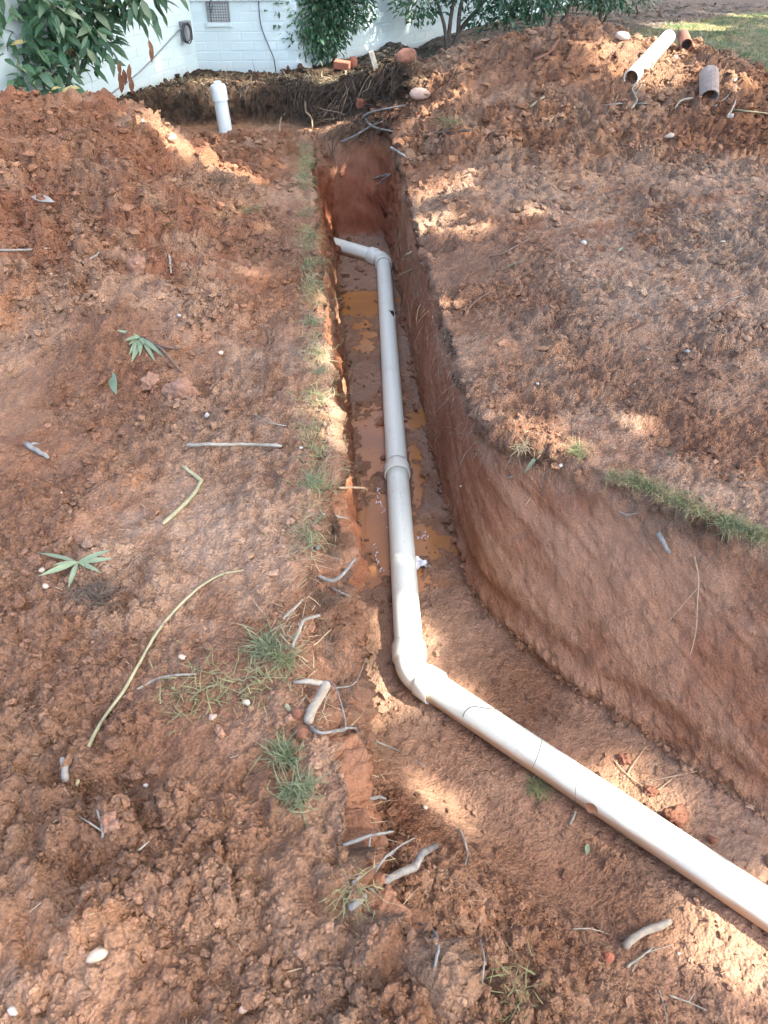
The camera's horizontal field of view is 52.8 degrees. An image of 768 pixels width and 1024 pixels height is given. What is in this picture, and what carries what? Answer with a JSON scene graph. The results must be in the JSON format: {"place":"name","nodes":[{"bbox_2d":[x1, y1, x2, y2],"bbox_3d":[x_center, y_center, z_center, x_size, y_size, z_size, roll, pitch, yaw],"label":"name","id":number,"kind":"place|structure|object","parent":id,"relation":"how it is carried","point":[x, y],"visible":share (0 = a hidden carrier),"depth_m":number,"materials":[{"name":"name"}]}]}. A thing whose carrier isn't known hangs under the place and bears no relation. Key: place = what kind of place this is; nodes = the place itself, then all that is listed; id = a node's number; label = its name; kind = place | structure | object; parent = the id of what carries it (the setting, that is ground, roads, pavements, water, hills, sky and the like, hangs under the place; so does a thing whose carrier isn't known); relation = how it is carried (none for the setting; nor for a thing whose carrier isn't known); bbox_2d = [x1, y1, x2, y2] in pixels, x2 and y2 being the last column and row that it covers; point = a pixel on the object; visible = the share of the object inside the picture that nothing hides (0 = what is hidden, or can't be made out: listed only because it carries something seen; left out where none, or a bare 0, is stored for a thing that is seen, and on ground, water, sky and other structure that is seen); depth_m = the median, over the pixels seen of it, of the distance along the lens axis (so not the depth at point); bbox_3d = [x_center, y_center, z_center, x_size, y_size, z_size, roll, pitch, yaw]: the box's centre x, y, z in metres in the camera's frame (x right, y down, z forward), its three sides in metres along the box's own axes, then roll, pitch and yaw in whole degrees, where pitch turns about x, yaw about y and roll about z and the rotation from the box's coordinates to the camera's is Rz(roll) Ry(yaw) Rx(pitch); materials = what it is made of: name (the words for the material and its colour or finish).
{"place":"outdoors","nodes":[
{"label":"outdoors","id":0,"kind":"place"},
{"bbox_2d":[0,0,767,1023],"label":"ground","id":1,"kind":"structure","parent":0,"point":[594,594],"depth_m":2.72,"materials":[{"name":"red soil"}]},
{"bbox_2d":[7,1006,17,1015],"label":"stone","id":2,"kind":"object","parent":1,"relation":"on","point":[11,1010],"visible":1,"depth_m":1.32,"materials":[{"name":"white stone"}]},
{"bbox_2d":[24,441,49,458],"bbox_3d":[-1.219,-0.224,2.737,0.131,0.025,0.041,23,44,26],"label":"bark chip","id":3,"kind":"object","parent":1,"relation":"on","point":[31,447],"visible":1,"depth_m":2.73,"materials":[{"name":"grey wood"}]},
{"bbox_2d":[32,194,54,201],"bbox_3d":[-1.727,-1.587,3.922,0.120,0.008,0.049,13,63,-1],"label":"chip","id":4,"kind":"object","parent":1,"relation":"on","point":[48,199],"visible":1,"depth_m":3.92,"materials":[{"name":"grey plant"}]},
{"bbox_2d":[60,757,69,782],"bbox_3d":[-0.704,0.568,1.706,0.020,0.036,0.052,-10,40,-12],"label":"stub","id":5,"kind":"object","parent":1,"relation":"on","point":[64,774],"visible":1,"depth_m":1.70,"materials":[{"name":"grey wood"}]},
{"bbox_2d":[39,550,113,588],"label":"leaf sprig","id":6,"kind":"object","parent":1,"relation":"on","point":[90,558],"visible":1,"depth_m":2.21,"materials":[{"name":"plant"}]},
{"bbox_2d":[77,810,104,840],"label":"twig","id":7,"kind":"object","parent":1,"relation":"on","point":[101,830],"visible":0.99,"depth_m":1.56,"materials":[{"name":"grey wood"}]},
{"bbox_2d":[0,0,188,94],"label":"shrub","id":8,"kind":"object","parent":1,"relation":"on","point":[90,41],"visible":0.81,"depth_m":5.34,"materials":[{"name":"green plant"}]},
{"bbox_2d":[55,567,136,617],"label":"grass tuft","id":9,"kind":"object","parent":1,"relation":"on","point":[89,595],"visible":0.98,"depth_m":2.15,"materials":[{"name":"plant"}]},
{"bbox_2d":[85,945,107,963],"bbox_3d":[-0.515,0.794,1.390,0.044,0.023,0.027,-19,33,-16],"label":"stone","id":10,"kind":"object","parent":1,"relation":"on","point":[98,953],"visible":1,"depth_m":1.38,"materials":[{"name":"stone"}]},
{"bbox_2d":[98,810,119,833],"bbox_3d":[-0.552,0.633,1.567,0.050,0.068,0.045,-1,53,0],"label":"clod","id":11,"kind":"object","parent":1,"relation":"on","point":[108,821],"visible":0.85,"depth_m":1.54,"materials":[{"name":"soil"}]},
{"bbox_2d":[108,372,116,394],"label":"leaf","id":12,"kind":"object","parent":1,"relation":"on","point":[112,381],"visible":1,"depth_m":3.06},
{"bbox_2d":[126,253,145,274],"bbox_3d":[-1.183,-1.178,3.709,0.092,0.116,0.072,-10,40,-12],"label":"clod","id":13,"kind":"object","parent":1,"relation":"on","point":[136,262],"visible":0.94,"depth_m":3.68,"materials":[{"name":"soil"}]},
{"bbox_2d":[117,330,181,371],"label":"leaf sprig","id":14,"kind":"object","parent":1,"relation":"on","point":[138,342],"visible":1,"depth_m":3.25,"materials":[{"name":"green plant"}]},
{"bbox_2d":[140,371,160,390],"bbox_3d":[-0.922,-0.511,3.051,0.079,0.080,0.073,-1,33,-13],"label":"clod","id":15,"kind":"object","parent":1,"relation":"on","point":[150,381],"visible":0.96,"depth_m":3.03,"materials":[{"name":"soil"}]},
{"bbox_2d":[75,569,243,786],"bbox_3d":[-0.590,0.373,1.984,0.109,0.025,0.738,14,41,17],"label":"vine","id":16,"kind":"object","parent":1,"relation":"on","point":[95,732],"visible":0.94,"depth_m":1.97,"materials":[{"name":"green plant"}]},
{"bbox_2d":[137,673,196,689],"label":"twig","id":17,"kind":"object","parent":1,"relation":"on","point":[164,676],"visible":0.94,"depth_m":1.94,"materials":[{"name":"grey wood"}]},
{"bbox_2d":[161,377,200,399],"bbox_3d":[-0.797,-0.478,3.017,0.133,0.111,0.108,32,49,33],"label":"clod","id":18,"kind":"object","parent":1,"relation":"on","point":[182,388],"visible":0.86,"depth_m":2.98,"materials":[{"name":"soil"}]},
{"bbox_2d":[162,465,203,524],"bbox_3d":[-0.646,-0.053,2.509,0.082,0.046,0.333,0,39,0],"label":"stick","id":19,"kind":"object","parent":1,"relation":"on","point":[188,499],"visible":1,"depth_m":2.51,"materials":[{"name":"wood"}]},
{"bbox_2d":[141,639,252,734],"bbox_3d":[-0.461,0.439,1.919,0.297,0.104,0.284,0,39,0],"label":"grass tuft","id":20,"kind":"object","parent":1,"relation":"on","point":[199,690],"visible":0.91,"depth_m":1.90,"materials":[{"name":"plant"}]},
{"bbox_2d":[210,80,231,133],"bbox_3d":[-1.377,-3.419,6.546,0.146,0.406,0.134,0,39,0],"label":"cleanout riser","id":21,"kind":"object","parent":1,"relation":"on","point":[218,90],"visible":0.96,"depth_m":6.50,"materials":[{"name":"white plastic"}]},
{"bbox_2d":[206,167,240,184],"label":"grass tuft","id":22,"kind":"object","parent":1,"relation":"on","point":[223,179],"visible":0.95,"depth_m":4.55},
{"bbox_2d":[186,442,281,446],"bbox_3d":[-0.526,-0.238,2.715,0.336,0.033,0.034,-2,39,-3],"label":"stick","id":23,"kind":"object","parent":1,"relation":"on","point":[231,444],"visible":1,"depth_m":2.71,"materials":[{"name":"grey wood"}]},
{"bbox_2d":[238,327,270,374],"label":"twig","id":24,"kind":"object","parent":1,"relation":"on","point":[267,349],"visible":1,"depth_m":3.32,"materials":[{"name":"wood"}]},
{"bbox_2d":[210,648,303,718],"bbox_3d":[-0.299,0.418,1.930,0.227,0.082,0.239,27,46,30],"label":"grass tuft","id":25,"kind":"object","parent":1,"relation":"on","point":[258,680],"visible":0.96,"depth_m":1.92,"materials":[{"name":"plant"}]},
{"bbox_2d":[230,610,299,671],"bbox_3d":[-0.310,0.356,2.039,0.213,0.129,0.220,0,39,0],"label":"grass tuft","id":26,"kind":"object","parent":1,"relation":"on","point":[269,645],"visible":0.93,"depth_m":2.02,"materials":[{"name":"plant"}]},
{"bbox_2d":[123,58,410,128],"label":"hanging roots","id":27,"kind":"object","parent":1,"relation":"hanging from","point":[293,91],"visible":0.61,"depth_m":6.77,"materials":[{"name":"plant"}]},
{"bbox_2d":[249,634,313,684],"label":"grass tuft","id":28,"kind":"object","parent":1,"relation":"on","point":[285,658],"visible":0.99,"depth_m":1.97,"materials":[{"name":"plant"}]},
{"bbox_2d":[247,723,316,781],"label":"grass tuft","id":29,"kind":"object","parent":1,"relation":"on","point":[282,754],"visible":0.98,"depth_m":1.76,"materials":[{"name":"plant"}]},
{"bbox_2d":[0,0,573,97],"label":"house","id":30,"kind":"structure","parent":1,"relation":"on","point":[230,36],"depth_m":7.09,"materials":[{"name":"white paint"}]},
{"bbox_2d":[112,28,180,93],"bbox_3d":[-2.031,-3.843,6.594,0.021,0.354,1.189,14,41,17],"label":"cable","id":31,"kind":"object","parent":30,"relation":"attached to","point":[158,52],"visible":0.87,"depth_m":6.67,"materials":[{"name":"grey plastic"}]},
{"bbox_2d":[178,20,192,43],"bbox_3d":[-1.785,-4.295,6.934,0.090,0.172,0.163,14,41,16],"label":"utility box","id":32,"kind":"object","parent":30,"relation":"attached to","point":[186,33],"visible":1,"depth_m":6.92,"materials":[{"name":"grey plastic"}]},
{"bbox_2d":[258,1,275,71],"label":"cable","id":33,"kind":"object","parent":30,"relation":"attached to","point":[265,37],"visible":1,"depth_m":7.13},
{"bbox_2d":[119,50,460,97],"bbox_3d":[-1.262,-3.558,6.434,3.510,0.623,2.104,-10,40,-12],"label":"straw","id":34,"kind":"object","parent":1,"relation":"on","point":[289,76],"visible":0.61,"depth_m":6.89,"materials":[{"name":"plant"}]},
{"bbox_2d":[289,707,301,719],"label":"clod","id":35,"kind":"object","parent":1,"relation":"on","point":[295,712],"visible":1,"depth_m":1.84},
{"bbox_2d":[262,757,334,826],"bbox_3d":[-0.202,0.609,1.661,0.194,0.072,0.181,0,39,0],"label":"grass tuft","id":36,"kind":"object","parent":1,"relation":"on","point":[300,789],"visible":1,"depth_m":1.68,"materials":[{"name":"plant"}]},
{"bbox_2d":[293,726,308,739],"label":"clod","id":37,"kind":"object","parent":1,"relation":"on","point":[302,734],"visible":0.97,"depth_m":1.79,"materials":[{"name":"soil"}]},
{"bbox_2d":[291,614,319,647],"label":"twig","id":38,"kind":"object","parent":1,"relation":"on","point":[304,620],"visible":0.97,"depth_m":2.07,"materials":[{"name":"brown wood"}]},
{"bbox_2d":[265,141,352,560],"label":"dry grass","id":39,"kind":"structure","parent":1,"relation":"on","point":[302,164],"depth_m":2.95,"materials":[{"name":"plant"}]},
{"bbox_2d":[293,678,330,724],"bbox_3d":[-0.163,0.474,1.915,0.096,0.082,0.145,-11,40,-13],"label":"branch stub","id":40,"kind":"object","parent":1,"relation":"on","point":[311,709],"visible":0.98,"depth_m":1.91,"materials":[{"name":"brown wood"}]},
{"bbox_2d":[294,141,334,554],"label":"grass","id":41,"kind":"structure","parent":1,"relation":"on","point":[318,370],"depth_m":3.06,"materials":[{"name":"plant"}]},
{"bbox_2d":[264,0,377,65],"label":"shrub","id":42,"kind":"object","parent":1,"relation":"on","point":[337,22],"visible":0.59,"depth_m":7.20,"materials":[{"name":"green plant"}]},
{"bbox_2d":[241,146,418,915],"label":"straw bits","id":43,"kind":"object","parent":1,"relation":"on","point":[289,615],"visible":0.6,"depth_m":2.07,"materials":[{"name":"plant"}]},
{"bbox_2d":[325,680,346,731],"bbox_3d":[-0.142,0.456,2.023,0.066,0.141,0.380,-4,39,-5],"label":"root","id":44,"kind":"object","parent":1,"relation":"on","point":[342,709],"visible":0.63,"depth_m":1.92,"materials":[{"name":"grey wood"}]},
{"bbox_2d":[318,558,355,582],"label":"root","id":45,"kind":"object","parent":1,"relation":"on","point":[337,578],"visible":0.98,"depth_m":2.31,"materials":[{"name":"grey wood"}]},
{"bbox_2d":[271,81,411,167],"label":"tangled roots","id":46,"kind":"object","parent":1,"relation":"on","point":[365,110],"visible":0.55,"depth_m":6.34,"materials":[{"name":"plant"}]},
{"bbox_2d":[334,59,349,69],"bbox_3d":[-0.384,-4.095,7.088,0.140,0.064,0.080,12,46,5],"label":"brick","id":47,"kind":"object","parent":1,"relation":"on","point":[339,64],"visible":0.9,"depth_m":7.06,"materials":[{"name":"brick"}]},
{"bbox_2d":[348,56,356,67],"bbox_3d":[-0.296,-4.266,7.342,0.087,0.105,0.093,18,42,20],"label":"brick","id":48,"kind":"object","parent":1,"relation":"on","point":[352,60],"visible":0.7,"depth_m":7.31,"materials":[{"name":"red brick"}]},
{"bbox_2d":[338,486,372,509],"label":"root","id":49,"kind":"object","parent":1,"relation":"on","point":[348,487],"visible":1,"depth_m":2.75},
{"bbox_2d":[313,863,405,928],"bbox_3d":[-0.060,0.741,1.514,0.161,0.074,0.154,-30,48,-32],"label":"grass tuft","id":50,"kind":"object","parent":1,"relation":"on","point":[360,889],"visible":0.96,"depth_m":1.50,"materials":[{"name":"plant"}]},
{"bbox_2d":[340,121,382,142],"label":"root","id":51,"kind":"object","parent":1,"relation":"on","point":[356,135],"visible":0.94,"depth_m":6.16,"materials":[{"name":"grey wood"}]},
{"bbox_2d":[356,98,367,108],"bbox_3d":[-0.176,-3.408,6.457,0.100,0.064,0.060,-3,50,-13],"label":"brick","id":52,"kind":"object","parent":1,"relation":"on","point":[360,103],"visible":0.58,"depth_m":6.43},
{"bbox_2d":[309,725,424,766],"bbox_3d":[-0.046,0.662,2.206,0.110,0.769,0.502,24,45,26],"label":"root","id":53,"kind":"object","parent":1,"relation":"on","point":[313,729],"visible":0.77,"depth_m":1.87,"materials":[{"name":"grey wood"}]},
{"bbox_2d":[343,830,393,846],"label":"root","id":54,"kind":"object","parent":1,"relation":"on","point":[359,839],"visible":0.94,"depth_m":1.62,"materials":[{"name":"grey wood"}]},
{"bbox_2d":[368,50,377,68],"bbox_3d":[-0.085,-3.655,6.272,0.044,0.160,0.024,-26,48,0],"label":"stake","id":55,"kind":"object","parent":1,"relation":"on","point":[371,54],"visible":0.9,"depth_m":6.25,"materials":[{"name":"grey wood"}]},
{"bbox_2d":[363,114,392,131],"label":"root","id":56,"kind":"object","parent":1,"relation":"on","point":[372,126],"visible":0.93,"depth_m":5.99,"materials":[{"name":"grey wood"}]},
{"bbox_2d":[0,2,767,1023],"bbox_3d":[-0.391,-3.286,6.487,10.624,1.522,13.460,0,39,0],"label":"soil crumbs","id":57,"kind":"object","parent":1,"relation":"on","point":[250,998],"visible":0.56,"depth_m":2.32,"materials":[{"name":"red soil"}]},
{"bbox_2d":[363,104,405,118],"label":"root","id":58,"kind":"object","parent":1,"relation":"on","point":[370,112],"visible":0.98,"depth_m":6.01,"materials":[{"name":"grey wood"}]},
{"bbox_2d":[5,57,766,1023],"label":"litter","id":59,"kind":"object","parent":1,"relation":"on","point":[377,761],"visible":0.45,"depth_m":1.95,"materials":[{"name":"plant"}]},
{"bbox_2d":[348,843,438,910],"bbox_3d":[0.040,0.810,1.740,0.031,0.440,0.411,19,43,22],"label":"root","id":60,"kind":"object","parent":1,"relation":"on","point":[409,869],"visible":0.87,"depth_m":1.76,"materials":[{"name":"grey wood"}]},
{"bbox_2d":[374,836,416,873],"bbox_3d":[0.037,0.802,1.827,0.056,0.433,0.321,18,42,21],"label":"root","id":61,"kind":"object","parent":1,"relation":"on","point":[387,855],"visible":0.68,"depth_m":1.63,"materials":[{"name":"grey wood"}]},
{"bbox_2d":[341,291,457,592],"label":"puddle","id":62,"kind":"object","parent":1,"relation":"on","point":[375,524],"visible":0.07,"depth_m":3.76,"materials":[{"name":"orange liquid"}]},
{"bbox_2d":[394,48,415,64],"bbox_3d":[0.166,-3.547,6.030,0.173,0.123,0.138,-27,46,-30],"label":"stone","id":63,"kind":"object","parent":1,"relation":"on","point":[404,55],"visible":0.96,"depth_m":5.99,"materials":[{"name":"stone"}]},
{"bbox_2d":[409,87,430,100],"bbox_3d":[0.271,-3.097,5.738,0.168,0.080,0.095,11,44,11],"label":"stone","id":64,"kind":"object","parent":1,"relation":"on","point":[416,93],"visible":0.99,"depth_m":5.71,"materials":[{"name":"stone"}]},
{"bbox_2d":[416,556,429,569],"bbox_3d":[0.158,0.217,3.286,0.107,0.035,0.068,0,39,0],"label":"plastic scrap","id":65,"kind":"object","parent":1,"relation":"on","point":[420,562],"visible":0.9,"depth_m":3.28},
{"bbox_2d":[418,922,439,968],"bbox_3d":[0.087,0.838,1.505,0.031,0.302,0.205,0,39,0],"label":"root","id":66,"kind":"object","parent":1,"relation":"on","point":[435,934],"visible":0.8,"depth_m":1.38,"materials":[{"name":"grey wood"}]},
{"bbox_2d":[424,129,471,137],"bbox_3d":[0.428,-2.599,5.316,0.034,0.128,0.438,-29,47,-31],"label":"stick","id":67,"kind":"object","parent":1,"relation":"on","point":[448,131],"visible":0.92,"depth_m":5.29,"materials":[{"name":"wood"}]},
{"bbox_2d":[430,110,467,127],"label":"grass tuft","id":68,"kind":"object","parent":1,"relation":"on","point":[442,119],"visible":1,"depth_m":5.25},
{"bbox_2d":[458,828,468,864],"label":"root","id":69,"kind":"object","parent":1,"relation":"on","point":[465,844],"visible":1,"depth_m":2.25,"materials":[{"name":"wood"}]},
{"bbox_2d":[382,0,572,50],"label":"shrub","id":70,"kind":"object","parent":1,"relation":"on","point":[512,9],"visible":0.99,"depth_m":7.79,"materials":[{"name":"green plant"}]},
{"bbox_2d":[479,916,484,985],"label":"twig","id":71,"kind":"object","parent":1,"relation":"on","point":[483,955],"visible":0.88,"depth_m":1.39,"materials":[{"name":"grey wood"}]},
{"bbox_2d":[480,318,518,352],"bbox_3d":[0.510,-0.770,3.367,0.012,0.024,0.405,21,43,24],"label":"root","id":72,"kind":"object","parent":1,"relation":"on","point":[487,346],"visible":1,"depth_m":3.31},
{"bbox_2d":[490,237,530,274],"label":"twig","id":73,"kind":"object","parent":1,"relation":"on","point":[495,255],"visible":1,"depth_m":3.95,"materials":[{"name":"wood"}]},
{"bbox_2d":[485,937,544,1021],"bbox_3d":[0.249,1.049,1.683,0.228,0.068,0.240,0,39,0],"label":"grass tuft","id":74,"kind":"object","parent":1,"relation":"on","point":[516,990],"visible":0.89,"depth_m":1.70,"materials":[{"name":"plant"}]},
{"bbox_2d":[510,430,534,455],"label":"grass tuft","id":75,"kind":"object","parent":1,"relation":"on","point":[522,447],"visible":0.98,"depth_m":2.72,"materials":[{"name":"plant"}]},
{"bbox_2d":[298,206,767,885],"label":"rootlets","id":76,"kind":"object","parent":1,"relation":"on","point":[562,482],"visible":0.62,"depth_m":2.44,"materials":[{"name":"plant"}]},
{"bbox_2d":[517,774,554,807],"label":"grass tuft","id":77,"kind":"object","parent":1,"relation":"on","point":[539,785],"visible":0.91,"depth_m":2.49,"materials":[{"name":"plant"}]},
{"bbox_2d":[325,1,767,63],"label":"leaf litter","id":78,"kind":"object","parent":1,"relation":"on","point":[546,25],"visible":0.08,"depth_m":9.58,"materials":[{"name":"plant"}]},
{"bbox_2d":[534,40,558,60],"bbox_3d":[1.193,-3.345,5.614,0.262,0.115,0.061,-29,47,-31],"label":"stick","id":79,"kind":"object","parent":1,"relation":"on","point":[537,58],"visible":1,"depth_m":5.59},
{"bbox_2d":[334,237,767,932],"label":"drain pipe","id":80,"kind":"object","parent":1,"relation":"on","point":[720,877],"visible":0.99,"depth_m":2.61,"materials":[{"name":"white plastic"}]},
{"bbox_2d":[585,803,597,812],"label":"leaf","id":81,"kind":"object","parent":80,"relation":"attached to","point":[591,808],"visible":1,"depth_m":2.34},
{"bbox_2d":[503,0,629,26],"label":"shrub","id":82,"kind":"object","parent":1,"relation":"on","point":[592,3],"visible":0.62,"depth_m":8.55,"materials":[{"name":"green plant"}]},
{"bbox_2d":[564,437,604,463],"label":"grass tuft","id":83,"kind":"object","parent":1,"relation":"on","point":[575,450],"visible":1,"depth_m":2.69,"materials":[{"name":"plant"}]},
{"bbox_2d":[603,951,614,962],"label":"clod","id":84,"kind":"object","parent":1,"relation":"on","point":[608,957],"visible":0.98,"depth_m":2.03,"materials":[{"name":"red soil"}]},
{"bbox_2d":[572,0,659,23],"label":"shrub","id":85,"kind":"object","parent":1,"relation":"on","point":[628,11],"visible":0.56,"depth_m":9.40,"materials":[{"name":"green plant"}]},
{"bbox_2d":[615,31,629,39],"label":"stone","id":86,"kind":"object","parent":1,"relation":"on","point":[621,35],"visible":1,"depth_m":5.69,"materials":[{"name":"white stone"}]},
{"bbox_2d":[617,752,631,764],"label":"clod","id":87,"kind":"object","parent":1,"relation":"on","point":[624,759],"visible":1,"depth_m":2.58,"materials":[{"name":"soil"}]},
{"bbox_2d":[604,60,656,108],"bbox_3d":[1.817,-2.958,5.366,0.228,0.204,0.756,27,46,29],"label":"root","id":88,"kind":"object","parent":1,"relation":"on","point":[636,101],"visible":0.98,"depth_m":5.33,"materials":[{"name":"grey wood"}]},
{"bbox_2d":[623,918,671,949],"bbox_3d":[0.726,1.161,2.137,0.166,0.030,0.028,-17,42,-19],"label":"stub","id":89,"kind":"object","parent":1,"relation":"on","point":[633,938],"visible":1,"depth_m":2.13,"materials":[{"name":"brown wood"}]},
{"bbox_2d":[626,945,670,972],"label":"twig","id":90,"kind":"object","parent":1,"relation":"on","point":[635,961],"visible":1,"depth_m":2.08,"materials":[{"name":"grey wood"}]},
{"bbox_2d":[624,30,674,85],"bbox_3d":[1.941,-3.316,5.636,0.104,0.104,0.951,20,51,22],"label":"pipe offcut","id":91,"kind":"object","parent":1,"relation":"on","point":[659,46],"visible":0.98,"depth_m":5.57,"materials":[{"name":"beige plastic"}]},
{"bbox_2d":[643,784,659,797],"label":"clod","id":92,"kind":"object","parent":1,"relation":"on","point":[649,791],"visible":1,"depth_m":2.48,"materials":[{"name":"soil"}]},
{"bbox_2d":[640,526,665,563],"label":"root","id":93,"kind":"object","parent":1,"relation":"on","point":[642,528],"visible":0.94,"depth_m":2.52,"materials":[{"name":"brown plant"}]},
{"bbox_2d":[614,745,696,814],"bbox_3d":[0.901,0.851,2.523,0.192,0.051,0.219,-17,42,-20],"label":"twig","id":94,"kind":"object","parent":1,"relation":"on","point":[648,781],"visible":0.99,"depth_m":2.51,"materials":[{"name":"wood"}]},
{"bbox_2d":[656,531,670,553],"bbox_3d":[0.905,0.100,2.510,0.024,0.050,0.069,-18,42,-21],"label":"bark curl","id":95,"kind":"object","parent":1,"relation":"on","point":[666,547],"visible":0.92,"depth_m":2.50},
{"bbox_2d":[653,556,698,655],"bbox_3d":[0.981,0.302,2.493,0.128,0.287,0.145,24,45,27],"label":"root","id":96,"kind":"object","parent":1,"relation":"hanging from","point":[697,589],"visible":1,"depth_m":2.48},
{"bbox_2d":[663,803,689,827],"bbox_3d":[0.914,0.951,2.411,0.080,0.055,0.067,-18,51,-5],"label":"clod","id":97,"kind":"object","parent":1,"relation":"on","point":[677,815],"visible":0.92,"depth_m":2.40,"materials":[{"name":"soil"}]},
{"bbox_2d":[599,464,767,554],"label":"grass","id":98,"kind":"structure","parent":1,"relation":"on","point":[642,483],"depth_m":2.47,"materials":[{"name":"plant"}]},
{"bbox_2d":[677,29,692,50],"bbox_3d":[2.295,-3.600,5.903,0.086,0.086,0.255,6,46,7],"label":"pipe stub","id":99,"kind":"object","parent":1,"relation":"on","point":[684,39],"visible":0.99,"depth_m":5.88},
{"bbox_2d":[669,993,705,1010],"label":"twig","id":100,"kind":"object","parent":1,"relation":"on","point":[680,999],"visible":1,"depth_m":2.01,"materials":[{"name":"grey wood"}]},
{"bbox_2d":[628,10,767,71],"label":"lawn grass","id":101,"kind":"structure","parent":1,"relation":"on","point":[745,53],"depth_m":9.06,"materials":[{"name":"plant"}]},
{"bbox_2d":[699,65,718,101],"bbox_3d":[2.285,-3.002,5.438,0.130,0.131,0.227,6,71,7],"label":"drain tile","id":102,"kind":"object","parent":1,"relation":"on","point":[708,77],"visible":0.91,"depth_m":5.39,"materials":[{"name":"ceramic"}]},
{"bbox_2d":[706,835,717,843],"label":"clod","id":103,"kind":"object","parent":1,"relation":"on","point":[711,839],"visible":1,"depth_m":2.34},
{"bbox_2d":[705,507,765,545],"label":"grass tuft","id":104,"kind":"object","parent":1,"relation":"on","point":[736,526],"visible":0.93,"depth_m":2.39,"materials":[{"name":"plant"}]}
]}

